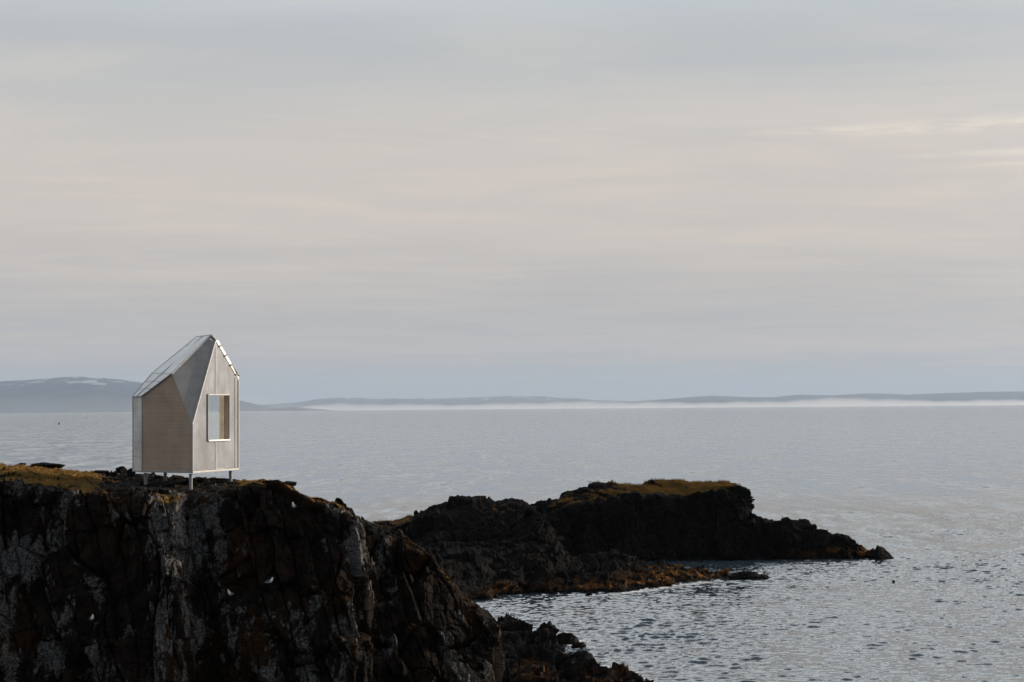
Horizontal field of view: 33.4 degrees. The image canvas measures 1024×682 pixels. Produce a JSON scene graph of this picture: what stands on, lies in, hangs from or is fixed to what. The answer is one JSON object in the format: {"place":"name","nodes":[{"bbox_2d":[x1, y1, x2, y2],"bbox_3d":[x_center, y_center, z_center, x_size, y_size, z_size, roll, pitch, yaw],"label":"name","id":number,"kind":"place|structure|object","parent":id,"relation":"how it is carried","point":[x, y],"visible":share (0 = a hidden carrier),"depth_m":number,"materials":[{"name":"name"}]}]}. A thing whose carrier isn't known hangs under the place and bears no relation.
{"place":"outdoors","nodes":[
{"label":"outdoors","id":0,"kind":"place"},
{"bbox_2d":[0,377,275,412],"bbox_3d":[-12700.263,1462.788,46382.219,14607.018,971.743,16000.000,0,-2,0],"label":"mountain","id":1,"kind":"structure","parent":0,"point":[66,394],"depth_m":42561.53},
{"bbox_2d":[0,463,504,681],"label":"headland","id":2,"kind":"structure","parent":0,"point":[140,572],"depth_m":57.91,"materials":[{"name":"black stone"}]},
{"bbox_2d":[31,462,65,468],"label":"rock slab","id":3,"kind":"object","parent":2,"relation":"on","point":[49,465],"visible":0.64,"depth_m":69.09,"materials":[{"name":"black stone"}]},
{"bbox_2d":[93,470,108,473],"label":"rock","id":4,"kind":"object","parent":2,"relation":"on","point":[100,471],"visible":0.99,"depth_m":67.01,"materials":[{"name":"black stone"}]},
{"bbox_2d":[116,466,126,473],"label":"boulder","id":5,"kind":"object","parent":2,"relation":"on","point":[121,469],"visible":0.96,"depth_m":67.29,"materials":[{"name":"black stone"}]},
{"bbox_2d":[126,468,135,475],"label":"rock","id":6,"kind":"object","parent":2,"relation":"on","point":[129,472],"visible":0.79,"depth_m":66.14,"materials":[{"name":"black stone"}]},
{"bbox_2d":[132,334,239,489],"bbox_3d":[-11.548,2.764,64.270,4.797,6.032,3.468,2,-3,-42],"label":"observation hut","id":7,"kind":"object","parent":2,"relation":"on","point":[170,415],"visible":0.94,"depth_m":62.94,"materials":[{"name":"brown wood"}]},
{"bbox_2d":[207,394,229,440],"bbox_3d":[-10.943,2.858,63.703,0.257,1.750,1.651,-1,-2,14],"label":"window","id":8,"kind":"structure","parent":7,"relation":"in","point":[226,396],"depth_m":64.43,"materials":[{"name":"clear glass"}]},
{"bbox_2d":[197,478,207,482],"bbox_3d":[-11.704,5.336,64.440,0.368,0.312,0.369,-3,-3,42],"label":"rock","id":9,"kind":"object","parent":2,"relation":"on","point":[201,480],"visible":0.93,"depth_m":64.32,"materials":[{"name":"black stone"}]},
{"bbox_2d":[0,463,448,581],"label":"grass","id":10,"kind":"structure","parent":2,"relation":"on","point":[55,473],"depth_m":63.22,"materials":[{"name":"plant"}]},
{"bbox_2d":[285,481,296,485],"bbox_3d":[-8.284,5.319,63.714,0.525,0.192,0.412,0,-2,0],"label":"rock","id":11,"kind":"object","parent":2,"relation":"on","point":[292,483],"visible":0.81,"depth_m":63.63,"materials":[{"name":"black stone"}]},
{"bbox_2d":[239,406,334,410],"bbox_3d":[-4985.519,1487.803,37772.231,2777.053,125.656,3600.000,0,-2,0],"label":"headland","id":12,"kind":"structure","parent":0,"point":[242,408],"depth_m":36724.17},
{"bbox_2d":[263,396,631,409],"bbox_3d":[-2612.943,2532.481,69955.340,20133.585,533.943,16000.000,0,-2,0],"label":"coast","id":13,"kind":"structure","parent":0,"point":[505,402],"depth_m":65592.77},
{"bbox_2d":[0,405,1023,681],"bbox_3d":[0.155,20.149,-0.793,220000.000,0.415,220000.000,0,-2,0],"label":"sea","id":14,"kind":"structure","parent":0,"point":[930,499],"depth_m":409.75,"materials":[{"name":"grey liquid"}]},
{"bbox_2d":[532,628,595,649],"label":"sea foam","id":15,"kind":"object","parent":14,"relation":"on","point":[587,642],"visible":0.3,"depth_m":147.41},
{"bbox_2d":[556,632,578,644],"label":"sea rock","id":16,"kind":"object","parent":14,"relation":"in","point":[563,638],"visible":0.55,"depth_m":145.05,"materials":[{"name":"black stone"}]},
{"bbox_2d":[571,642,585,648],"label":"sea rock","id":17,"kind":"object","parent":14,"relation":"in","point":[578,645],"visible":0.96,"depth_m":142.80,"materials":[{"name":"black stone"}]},
{"bbox_2d":[596,661,644,678],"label":"sea foam","id":18,"kind":"object","parent":14,"relation":"on","point":[611,664],"visible":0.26,"depth_m":132.74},
{"bbox_2d":[579,581,722,595],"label":"sea foam","id":19,"kind":"object","parent":14,"relation":"on","point":[652,590],"visible":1,"depth_m":187.82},
{"bbox_2d":[728,571,762,579],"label":"sea rock","id":20,"kind":"object","parent":14,"relation":"in","point":[748,575],"visible":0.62,"depth_m":198.75,"materials":[{"name":"black stone"}]},
{"bbox_2d":[760,574,768,578],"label":"sea rock","id":21,"kind":"object","parent":14,"relation":"in","point":[764,576],"visible":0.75,"depth_m":199.00,"materials":[{"name":"black stone"}]},
{"bbox_2d":[872,545,893,559],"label":"sea rock","id":22,"kind":"object","parent":14,"relation":"in","point":[880,553],"visible":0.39,"depth_m":223.97,"materials":[{"name":"black stone"}]},
{"bbox_2d":[0,0,1023,404],"label":"sky","id":23,"kind":"structure","parent":0,"point":[606,200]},
{"bbox_2d":[382,504,728,599],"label":"rocky spur","id":24,"kind":"structure","parent":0,"point":[490,551],"depth_m":195.93,"materials":[{"name":"black stone"}]},
{"bbox_2d":[497,613,653,681],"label":"shore rocks","id":25,"kind":"object","parent":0,"point":[539,654],"visible":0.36,"depth_m":128.84,"materials":[{"name":"black stone"}]},
{"bbox_2d":[560,657,577,668],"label":"boulder","id":26,"kind":"object","parent":25,"relation":"on","point":[573,660],"visible":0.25,"depth_m":128.53,"materials":[{"name":"black stone"}]},
{"bbox_2d":[373,480,874,560],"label":"peninsula","id":27,"kind":"object","parent":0,"point":[719,524],"visible":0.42,"depth_m":226.23},
{"bbox_2d":[378,517,408,523],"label":"grass","id":28,"kind":"structure","parent":27,"relation":"on","point":[395,520],"depth_m":227.43,"materials":[{"name":"brown plant"}]},
{"bbox_2d":[548,478,740,511],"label":"grass","id":29,"kind":"structure","parent":27,"relation":"on","point":[672,489],"depth_m":232.32,"materials":[{"name":"brown plant"}]},
{"bbox_2d":[571,391,1023,407],"bbox_3d":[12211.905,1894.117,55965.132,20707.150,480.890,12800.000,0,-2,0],"label":"hills","id":30,"kind":"structure","parent":0,"point":[981,398],"depth_m":51807.72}
]}

